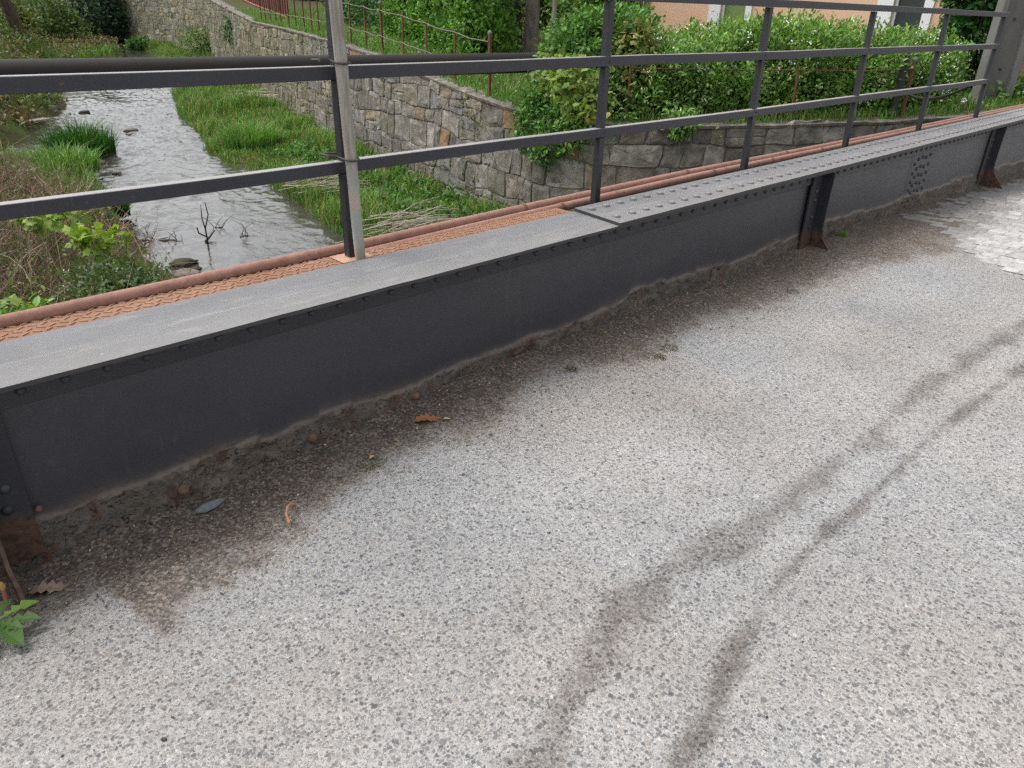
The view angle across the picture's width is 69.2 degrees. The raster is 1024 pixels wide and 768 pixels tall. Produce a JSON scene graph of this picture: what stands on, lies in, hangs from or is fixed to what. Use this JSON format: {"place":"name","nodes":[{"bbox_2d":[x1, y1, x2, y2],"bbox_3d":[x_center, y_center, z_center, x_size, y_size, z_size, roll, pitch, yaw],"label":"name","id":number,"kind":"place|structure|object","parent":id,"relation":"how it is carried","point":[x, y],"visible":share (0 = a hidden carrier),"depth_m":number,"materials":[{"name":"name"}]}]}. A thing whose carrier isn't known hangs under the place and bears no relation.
{"place":"outdoors","nodes":[
{"label":"outdoors","id":0,"kind":"place"},
{"bbox_2d":[4,46,343,273],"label":"water","id":1,"kind":"structure","parent":0,"point":[165,143],"depth_m":14.78,"materials":[{"name":"grey liquid"}]},
{"bbox_2d":[16,110,125,157],"bbox_3d":[-10.403,-5.948,17.634,2.605,1.002,2.743,-23,35,-39],"label":"sedge tuft","id":2,"kind":"object","parent":1,"relation":"on","point":[92,139],"visible":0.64,"depth_m":17.57,"materials":[{"name":"green plant"}]},
{"bbox_2d":[78,110,89,113],"bbox_3d":[-13.550,-8.589,23.519,0.353,0.157,0.255,-23,35,-39],"label":"rock","id":3,"kind":"object","parent":1,"relation":"in","point":[85,111],"visible":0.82,"depth_m":23.45,"materials":[{"name":"stone"}]},
{"bbox_2d":[123,128,138,131],"bbox_3d":[-10.723,-7.124,20.879,0.414,0.152,0.313,-23,35,-39],"label":"rock","id":4,"kind":"object","parent":1,"relation":"in","point":[129,129],"visible":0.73,"depth_m":20.77,"materials":[{"name":"stone"}]},
{"bbox_2d":[129,223,181,247],"bbox_3d":[-5.822,-2.415,11.840,0.888,0.294,0.758,-23,35,-39],"label":"twig snag","id":5,"kind":"object","parent":1,"relation":"on","point":[169,239],"visible":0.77,"depth_m":11.92,"materials":[{"name":"wood"}]},
{"bbox_2d":[168,258,197,266],"bbox_3d":[-4.836,-1.784,10.956,0.432,0.153,0.272,-23,35,-39],"label":"rock","id":6,"kind":"object","parent":1,"relation":"in","point":[182,261],"visible":0.76,"depth_m":10.87,"materials":[{"name":"stone"}]},
{"bbox_2d":[191,266,201,269],"bbox_3d":[-4.599,-1.663,10.783,0.196,0.091,0.130,-23,35,-39],"label":"rock","id":7,"kind":"object","parent":1,"relation":"in","point":[197,267],"visible":0.52,"depth_m":10.76,"materials":[{"name":"stone"}]},
{"bbox_2d":[197,202,214,243],"bbox_3d":[-4.606,-2.372,11.105,0.221,1.165,2.103,-8,28,-18],"label":"dead sapling","id":8,"kind":"object","parent":1,"relation":"in","point":[207,237],"visible":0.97,"depth_m":11.09,"materials":[{"name":"black wood"}]},
{"bbox_2d":[204,212,232,228],"bbox_3d":[-5.011,-2.770,12.645,0.519,0.239,0.161,-18,33,-33],"label":"twig snag","id":9,"kind":"object","parent":1,"relation":"on","point":[218,221],"visible":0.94,"depth_m":12.67,"materials":[{"name":"grey wood"}]},
{"bbox_2d":[231,219,251,236],"bbox_3d":[-4.456,-2.578,12.280,0.394,0.271,0.178,22,33,34],"label":"twig snag","id":10,"kind":"object","parent":1,"relation":"on","point":[243,229],"visible":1,"depth_m":12.32,"materials":[{"name":"grey wood"}]},
{"bbox_2d":[0,31,472,309],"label":"creek bank","id":11,"kind":"structure","parent":0,"point":[19,136],"depth_m":14.20,"materials":[{"name":"green plant"}]},
{"bbox_2d":[0,0,31,42],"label":"tree trunk","id":12,"kind":"object","parent":11,"relation":"on","point":[10,13],"visible":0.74,"depth_m":33.07,"materials":[{"name":"brown plant"}]},
{"bbox_2d":[0,294,40,311],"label":"maple branch","id":13,"kind":"object","parent":11,"relation":"on","point":[15,300],"visible":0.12,"depth_m":4.58,"materials":[{"name":"green plant"}]},
{"bbox_2d":[0,96,45,130],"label":"bank shrub","id":14,"kind":"object","parent":11,"relation":"on","point":[28,119],"visible":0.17,"depth_m":20.47,"materials":[{"name":"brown plant"}]},
{"bbox_2d":[0,0,46,36],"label":"bank shrub","id":15,"kind":"object","parent":11,"relation":"on","point":[26,17],"visible":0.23,"depth_m":36.03,"materials":[{"name":"green plant"}]},
{"bbox_2d":[0,57,60,150],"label":"edge grass","id":16,"kind":"structure","parent":11,"relation":"on","point":[24,101],"depth_m":21.29,"materials":[{"name":"green plant"}]},
{"bbox_2d":[9,214,68,302],"bbox_3d":[-4.958,-1.313,7.808,0.560,0.868,1.682,-11,30,-24],"label":"maple branch","id":17,"kind":"object","parent":11,"relation":"on","point":[40,231],"visible":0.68,"depth_m":8.08,"materials":[{"name":"green plant"}]},
{"bbox_2d":[27,117,50,121],"bbox_3d":[-13.685,-7.492,21.145,0.316,0.050,1.085,8,28,13],"label":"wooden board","id":18,"kind":"object","parent":11,"relation":"on","point":[39,120],"visible":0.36,"depth_m":21.27,"materials":[{"name":"beige wood"}]},
{"bbox_2d":[2,136,104,175],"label":"sedge tuft","id":19,"kind":"object","parent":11,"relation":"on","point":[86,157],"visible":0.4,"depth_m":15.22,"materials":[{"name":"green plant"}]},
{"bbox_2d":[11,0,100,42],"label":"bank shrub","id":20,"kind":"object","parent":11,"relation":"on","point":[57,16],"visible":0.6,"depth_m":43.52,"materials":[{"name":"green plant"}]},
{"bbox_2d":[0,141,118,225],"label":"bank grass","id":21,"kind":"structure","parent":11,"relation":"on","point":[90,175],"depth_m":14.15,"materials":[{"name":"green plant"}]},
{"bbox_2d":[0,8,121,148],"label":"slope undergrowth","id":22,"kind":"object","parent":11,"relation":"on","point":[56,44],"visible":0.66,"depth_m":31.94,"materials":[{"name":"green plant"}]},
{"bbox_2d":[0,16,121,58],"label":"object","id":23,"kind":"structure","parent":11,"relation":"on","point":[100,51],"depth_m":39.22,"materials":[{"name":"green plant"}]},
{"bbox_2d":[34,211,102,291],"bbox_3d":[-4.961,-1.580,8.595,0.722,0.834,1.887,-23,35,-39],"label":"maple branch","id":24,"kind":"object","parent":11,"relation":"on","point":[84,220],"visible":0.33,"depth_m":8.96,"materials":[{"name":"green plant"}]},
{"bbox_2d":[61,0,132,44],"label":"bank shrub","id":25,"kind":"object","parent":11,"relation":"on","point":[96,8],"visible":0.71,"depth_m":49.41,"materials":[{"name":"green plant"}]},
{"bbox_2d":[61,220,132,285],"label":"maple branch","id":26,"kind":"object","parent":11,"relation":"on","point":[86,236],"visible":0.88,"depth_m":7.50,"materials":[{"name":"green plant"}]},
{"bbox_2d":[0,155,196,285],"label":"dead stems","id":27,"kind":"object","parent":11,"relation":"on","point":[93,241],"visible":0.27,"depth_m":9.32,"materials":[{"name":"brown plant"}]},
{"bbox_2d":[73,181,134,218],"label":"plant","id":28,"kind":"object","parent":11,"relation":"on","point":[126,208],"visible":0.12,"depth_m":12.80,"materials":[{"name":"green plant"}]},
{"bbox_2d":[49,244,172,302],"bbox_3d":[-3.596,-0.861,6.806,1.000,0.838,1.282,-6,28,-15],"label":"mustard plant","id":29,"kind":"object","parent":11,"relation":"on","point":[140,276],"visible":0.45,"depth_m":6.57,"materials":[{"name":"green plant"}]},
{"bbox_2d":[0,137,228,310],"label":"bramble stalks","id":30,"kind":"object","parent":11,"relation":"on","point":[17,193],"visible":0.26,"depth_m":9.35,"materials":[{"name":"plant"}]},
{"bbox_2d":[0,292,54,314],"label":"nettle clump","id":31,"kind":"object","parent":30,"relation":"on","point":[36,302],"visible":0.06,"depth_m":4.47,"materials":[{"name":"green plant"}]},
{"bbox_2d":[123,35,155,50],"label":"bank shrub","id":32,"kind":"object","parent":11,"relation":"on","point":[135,43],"visible":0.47,"depth_m":47.44,"materials":[{"name":"green plant"}]},
{"bbox_2d":[173,268,200,276],"bbox_3d":[-4.574,-1.522,10.459,0.402,0.193,0.300,-23,35,-39],"label":"rock","id":33,"kind":"object","parent":11,"relation":"on","point":[184,272],"visible":0.39,"depth_m":10.37,"materials":[{"name":"stone"}]},
{"bbox_2d":[173,18,209,55],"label":"bank shrub","id":34,"kind":"object","parent":11,"relation":"on","point":[197,39],"visible":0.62,"depth_m":39.67,"materials":[{"name":"green plant"}]},
{"bbox_2d":[143,37,308,152],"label":"upstream grass","id":35,"kind":"structure","parent":11,"relation":"on","point":[209,102],"depth_m":23.38,"materials":[{"name":"green plant"}]},
{"bbox_2d":[221,88,277,99],"bbox_3d":[-8.685,-9.780,25.298,3.216,0.557,1.709,4,27,4],"label":"reed bundle","id":36,"kind":"object","parent":11,"relation":"on","point":[268,95],"visible":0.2,"depth_m":25.30,"materials":[{"name":"beige plant"}]},
{"bbox_2d":[213,115,289,150],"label":"sedge tuft","id":37,"kind":"object","parent":11,"relation":"on","point":[249,136],"visible":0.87,"depth_m":18.12,"materials":[{"name":"green plant"}]},
{"bbox_2d":[0,52,552,75],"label":"service pipe","id":38,"kind":"object","parent":11,"relation":"on","point":[50,66],"visible":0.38,"depth_m":9.43,"materials":[{"name":"metal"}]},
{"bbox_2d":[278,172,381,192],"bbox_3d":[-3.643,-4.074,14.726,2.236,0.446,1.705,-3,27,-8],"label":"reed bundle","id":39,"kind":"object","parent":11,"relation":"on","point":[334,177],"visible":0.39,"depth_m":14.30,"materials":[{"name":"plant"}]},
{"bbox_2d":[201,113,514,237],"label":"bank grass","id":40,"kind":"structure","parent":11,"relation":"on","point":[329,212],"depth_m":14.49,"materials":[{"name":"green plant"}]},
{"bbox_2d":[256,133,504,227],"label":"bank weeds","id":41,"kind":"object","parent":11,"relation":"on","point":[451,196],"visible":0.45,"depth_m":14.09,"materials":[{"name":"green plant"}]},
{"bbox_2d":[335,196,468,243],"bbox_3d":[-1.496,-2.577,12.028,2.878,0.496,1.535,-12,30,-25],"label":"reed bundle","id":42,"kind":"object","parent":11,"relation":"on","point":[405,223],"visible":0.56,"depth_m":11.91,"materials":[{"name":"plant"}]},
{"bbox_2d":[22,0,999,211],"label":"retaining wall","id":43,"kind":"structure","parent":11,"relation":"on","point":[416,112],"depth_m":13.57,"materials":[{"name":"stone"}]},
{"bbox_2d":[218,14,230,42],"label":"bank shrub","id":44,"kind":"object","parent":43,"relation":"attached to","point":[226,33],"visible":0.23,"depth_m":33.38,"materials":[{"name":"green plant"}]},
{"bbox_2d":[220,19,233,46],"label":"bank shrub","id":45,"kind":"object","parent":43,"relation":"attached to","point":[229,29],"visible":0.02,"depth_m":32.81,"materials":[{"name":"green plant"}]},
{"bbox_2d":[76,1,876,201],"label":"wall weeds","id":46,"kind":"object","parent":43,"relation":"attached to","point":[468,191],"depth_m":19.35,"materials":[{"name":"green plant"}]},
{"bbox_2d":[550,109,588,148],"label":"wall plant","id":47,"kind":"object","parent":43,"relation":"attached to","point":[566,120],"depth_m":11.18,"materials":[{"name":"green plant"}]},
{"bbox_2d":[259,0,917,119],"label":"wire fence","id":48,"kind":"object","parent":43,"relation":"on","point":[915,59],"visible":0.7,"depth_m":13.91,"materials":[{"name":"brown metal"}]},
{"bbox_2d":[660,97,702,144],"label":"plant","id":49,"kind":"object","parent":43,"relation":"attached to","point":[677,131],"depth_m":10.90,"materials":[{"name":"green plant"}]},
{"bbox_2d":[888,55,910,117],"bbox_3d":[6.332,-4.821,12.157,0.104,1.040,0.104,-23,35,-39],"label":"steel post","id":50,"kind":"object","parent":43,"relation":"on","point":[899,86],"visible":0.65,"depth_m":12.08,"materials":[{"name":"metal"}]},
{"bbox_2d":[909,86,971,99],"bbox_3d":[5.726,-4.043,10.118,0.032,0.476,4.452,9,28,15],"label":"black cable","id":51,"kind":"object","parent":50,"relation":"attached to","point":[945,95],"visible":0.59,"depth_m":9.38,"materials":[{"name":"black rubber"}]},
{"bbox_2d":[0,175,1023,767],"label":"road","id":52,"kind":"structure","parent":0,"point":[500,651],"depth_m":2.23,"materials":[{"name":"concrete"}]},
{"bbox_2d":[0,582,41,645],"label":"dandelion plant","id":53,"kind":"object","parent":52,"relation":"on","point":[9,624],"visible":1,"depth_m":1.97,"materials":[{"name":"green plant"}]},
{"bbox_2d":[28,579,67,593],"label":"dry leaf","id":54,"kind":"object","parent":52,"relation":"on","point":[51,586],"visible":1,"depth_m":2.19,"materials":[{"name":"brown plant"}]},
{"bbox_2d":[195,498,224,512],"bbox_3d":[-1.041,0.419,2.559,0.037,0.008,0.102,20,32,32],"label":"slate shard","id":55,"kind":"object","parent":52,"relation":"on","point":[206,507],"visible":1,"depth_m":2.55,"materials":[{"name":"grey stone"}]},
{"bbox_2d":[285,500,293,523],"bbox_3d":[-0.729,0.414,2.429,0.025,0.016,0.126,-4,27,-12],"label":"curled husk","id":56,"kind":"object","parent":52,"relation":"on","point":[288,518],"visible":1,"depth_m":2.40,"materials":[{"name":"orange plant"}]},
{"bbox_2d":[356,454,386,472],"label":"moss tuft","id":57,"kind":"object","parent":52,"relation":"on","point":[375,455],"visible":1,"depth_m":2.75,"materials":[{"name":"green plant"}]},
{"bbox_2d":[413,413,440,421],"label":"dry leaf","id":58,"kind":"object","parent":52,"relation":"on","point":[427,417],"visible":1,"depth_m":3.00,"materials":[{"name":"orange plant"}]},
{"bbox_2d":[14,248,881,632],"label":"plant litter","id":59,"kind":"object","parent":52,"relation":"on","point":[386,452],"visible":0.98,"depth_m":2.78,"materials":[{"name":"brown plant"}]},
{"bbox_2d":[0,107,1023,612],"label":"bridge girder","id":60,"kind":"object","parent":52,"relation":"on","point":[110,423],"visible":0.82,"depth_m":2.88,"materials":[{"name":"metal"}]},
{"bbox_2d":[0,208,570,341],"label":"tread plate","id":61,"kind":"object","parent":60,"relation":"attached to","point":[64,321],"visible":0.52,"depth_m":2.79,"materials":[{"name":"brown metal"}]},
{"bbox_2d":[0,0,1009,263],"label":"bridge railing","id":62,"kind":"object","parent":61,"relation":"on","point":[600,132],"visible":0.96,"depth_m":3.29,"materials":[{"name":"metal"}]},
{"bbox_2d":[328,0,365,260],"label":"metal post","id":63,"kind":"object","parent":62,"relation":"attached to","point":[340,50],"visible":0.98,"depth_m":2.83,"materials":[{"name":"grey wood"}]},
{"bbox_2d":[311,57,350,64],"bbox_3d":[-0.684,-1.217,2.787,0.116,0.026,0.192,-14,31,-28],"label":"wire tie","id":64,"kind":"object","parent":63,"relation":"attached to","point":[321,59],"visible":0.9,"depth_m":2.73,"materials":[{"name":"grey metal"}]},
{"bbox_2d":[320,152,359,161],"bbox_3d":[-0.688,-0.905,2.941,0.122,0.026,0.197,-16,31,-30],"label":"wire tie","id":65,"kind":"object","parent":63,"relation":"attached to","point":[329,155],"visible":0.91,"depth_m":2.90,"materials":[{"name":"grey metal"}]},
{"bbox_2d":[0,104,1023,327],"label":"rusty pipe","id":66,"kind":"object","parent":62,"relation":"attached to","point":[17,318],"visible":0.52,"depth_m":3.07,"materials":[{"name":"brown metal"}]},
{"bbox_2d":[286,106,1023,267],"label":"rusty pipe","id":67,"kind":"object","parent":62,"relation":"attached to","point":[580,202],"visible":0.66,"depth_m":4.82,"materials":[{"name":"brown metal"}]},
{"bbox_2d":[565,366,577,371],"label":"moss tuft","id":68,"kind":"object","parent":52,"relation":"on","point":[568,368],"visible":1,"depth_m":3.45,"materials":[{"name":"green plant"}]},
{"bbox_2d":[654,353,665,359],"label":"moss tuft","id":69,"kind":"object","parent":52,"relation":"on","point":[663,357],"visible":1,"depth_m":3.61,"materials":[{"name":"green plant"}]},
{"bbox_2d":[659,343,678,350],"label":"moss tuft","id":70,"kind":"object","parent":52,"relation":"on","point":[668,348],"visible":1,"depth_m":3.71,"materials":[{"name":"green plant"}]},
{"bbox_2d":[836,229,847,237],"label":"grass tuft","id":71,"kind":"object","parent":52,"relation":"on","point":[841,234],"visible":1,"depth_m":5.62,"materials":[{"name":"green plant"}]},
{"bbox_2d":[221,0,985,120],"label":"garden ground","id":72,"kind":"structure","parent":0,"point":[238,3],"depth_m":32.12,"materials":[{"name":"green plant"}]},
{"bbox_2d":[243,0,288,17],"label":"red fence","id":73,"kind":"object","parent":72,"relation":"on","point":[283,7],"visible":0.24,"depth_m":31.81,"materials":[{"name":"metal"}]},
{"bbox_2d":[321,0,393,32],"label":"ivy hedge","id":74,"kind":"object","parent":72,"relation":"on","point":[358,15],"visible":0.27,"depth_m":22.59,"materials":[{"name":"green plant"}]},
{"bbox_2d":[371,0,523,53],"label":"conifer hedge","id":75,"kind":"object","parent":72,"relation":"on","point":[477,19],"visible":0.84,"depth_m":15.94,"materials":[{"name":"green plant"}]},
{"bbox_2d":[506,0,524,44],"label":"bare shrub","id":76,"kind":"object","parent":72,"relation":"on","point":[523,11],"visible":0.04,"depth_m":18.23,"materials":[{"name":"green plant"}]},
{"bbox_2d":[498,0,547,49],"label":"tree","id":77,"kind":"object","parent":72,"relation":"on","point":[519,16],"visible":0.39,"depth_m":17.70,"materials":[{"name":"plant"}]},
{"bbox_2d":[520,0,539,52],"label":"trunk","id":78,"kind":"object","parent":72,"relation":"on","point":[531,24],"visible":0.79,"depth_m":16.86,"materials":[{"name":"brown plant"}]},
{"bbox_2d":[521,0,560,30],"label":"garden shrub","id":79,"kind":"object","parent":72,"relation":"on","point":[542,17],"visible":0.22,"depth_m":21.87,"materials":[{"name":"green plant"}]},
{"bbox_2d":[550,0,556,51],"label":"young tree","id":80,"kind":"object","parent":72,"relation":"on","point":[554,6],"visible":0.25,"depth_m":14.89,"materials":[{"name":"grey plant"}]},
{"bbox_2d":[546,0,595,18],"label":"garden shrub","id":81,"kind":"object","parent":72,"relation":"on","point":[579,6],"visible":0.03,"depth_m":20.89,"materials":[{"name":"green plant"}]},
{"bbox_2d":[529,46,621,123],"bbox_3d":[0.769,-4.238,10.500,1.134,1.040,3.081,0,27,-3],"label":"maple sapling","id":82,"kind":"object","parent":72,"relation":"on","point":[561,83],"visible":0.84,"depth_m":9.48,"materials":[{"name":"green plant"}]},
{"bbox_2d":[507,0,668,177],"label":"leafy shrub","id":83,"kind":"object","parent":72,"relation":"on","point":[587,39],"visible":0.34,"depth_m":11.33,"materials":[{"name":"green plant"}]},
{"bbox_2d":[544,0,659,48],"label":"garden shrub","id":84,"kind":"object","parent":72,"relation":"on","point":[567,6],"visible":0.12,"depth_m":17.17,"materials":[{"name":"green plant"}]},
{"bbox_2d":[608,15,663,115],"bbox_3d":[1.719,-4.761,11.239,0.865,1.485,1.162,-51,58,-58],"label":"maple sapling","id":85,"kind":"object","parent":72,"relation":"on","point":[623,38],"visible":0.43,"depth_m":11.01,"materials":[{"name":"green plant"}]},
{"bbox_2d":[616,17,736,118],"bbox_3d":[2.406,-4.956,11.793,2.157,1.611,2.209,-5,28,-12],"label":"flowering shrub","id":86,"kind":"object","parent":72,"relation":"on","point":[673,88],"visible":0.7,"depth_m":11.23,"materials":[{"name":"green plant"}]},
{"bbox_2d":[669,8,816,120],"bbox_3d":[3.647,-5.110,12.099,2.243,1.861,2.121,-7,28,-16],"label":"flowering shrub","id":87,"kind":"object","parent":72,"relation":"on","point":[744,35],"visible":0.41,"depth_m":11.58,"materials":[{"name":"green plant"}]},
{"bbox_2d":[541,83,1023,123],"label":"verge grass","id":88,"kind":"structure","parent":72,"relation":"on","point":[994,104],"depth_m":12.27,"materials":[{"name":"green plant"}]},
{"bbox_2d":[744,8,916,117],"bbox_3d":[5.213,-5.324,12.510,2.876,1.946,2.218,-7,28,-17],"label":"flowering shrub","id":89,"kind":"object","parent":72,"relation":"on","point":[826,84],"visible":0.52,"depth_m":12.03,"materials":[{"name":"green plant"}]},
{"bbox_2d":[643,0,1023,81],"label":"peach house","id":90,"kind":"structure","parent":72,"relation":"on","point":[680,13],"depth_m":16.92,"materials":[{"name":"paint"}]},
{"bbox_2d":[707,4,752,34],"bbox_3d":[5.382,-9.331,18.142,0.155,1.680,1.190,-23,35,-39],"label":"window","id":91,"kind":"structure","parent":90,"relation":"in","point":[734,10],"depth_m":18.32,"materials":[{"name":"white paint"}]},
{"bbox_2d":[873,0,934,45],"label":"window","id":92,"kind":"structure","parent":90,"relation":"in","point":[899,18],"depth_m":15.62,"materials":[{"name":"white paint"}]},
{"bbox_2d":[839,20,974,111],"bbox_3d":[6.660,-5.507,13.056,2.378,1.642,2.113,-8,28,-18],"label":"flowering shrub","id":93,"kind":"object","parent":72,"relation":"on","point":[923,69],"visible":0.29,"depth_m":12.57,"materials":[{"name":"green plant"}]},
{"bbox_2d":[928,0,997,94],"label":"laurel shrub","id":94,"kind":"object","parent":72,"relation":"on","point":[977,28],"visible":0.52,"depth_m":13.65,"materials":[{"name":"green plant"}]},
{"bbox_2d":[962,72,1023,103],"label":"weed clump","id":95,"kind":"object","parent":72,"relation":"on","point":[1018,87],"visible":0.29,"depth_m":13.20,"materials":[{"name":"green plant"}]},
{"bbox_2d":[968,0,1023,102],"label":"concrete post","id":96,"kind":"object","parent":72,"relation":"on","point":[1008,60],"visible":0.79,"depth_m":13.03,"materials":[{"name":"paint"}]},
{"bbox_2d":[899,179,1023,279],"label":"sett paving","id":97,"kind":"structure","parent":0,"point":[996,237],"depth_m":6.29,"materials":[{"name":"stone"}]}
]}

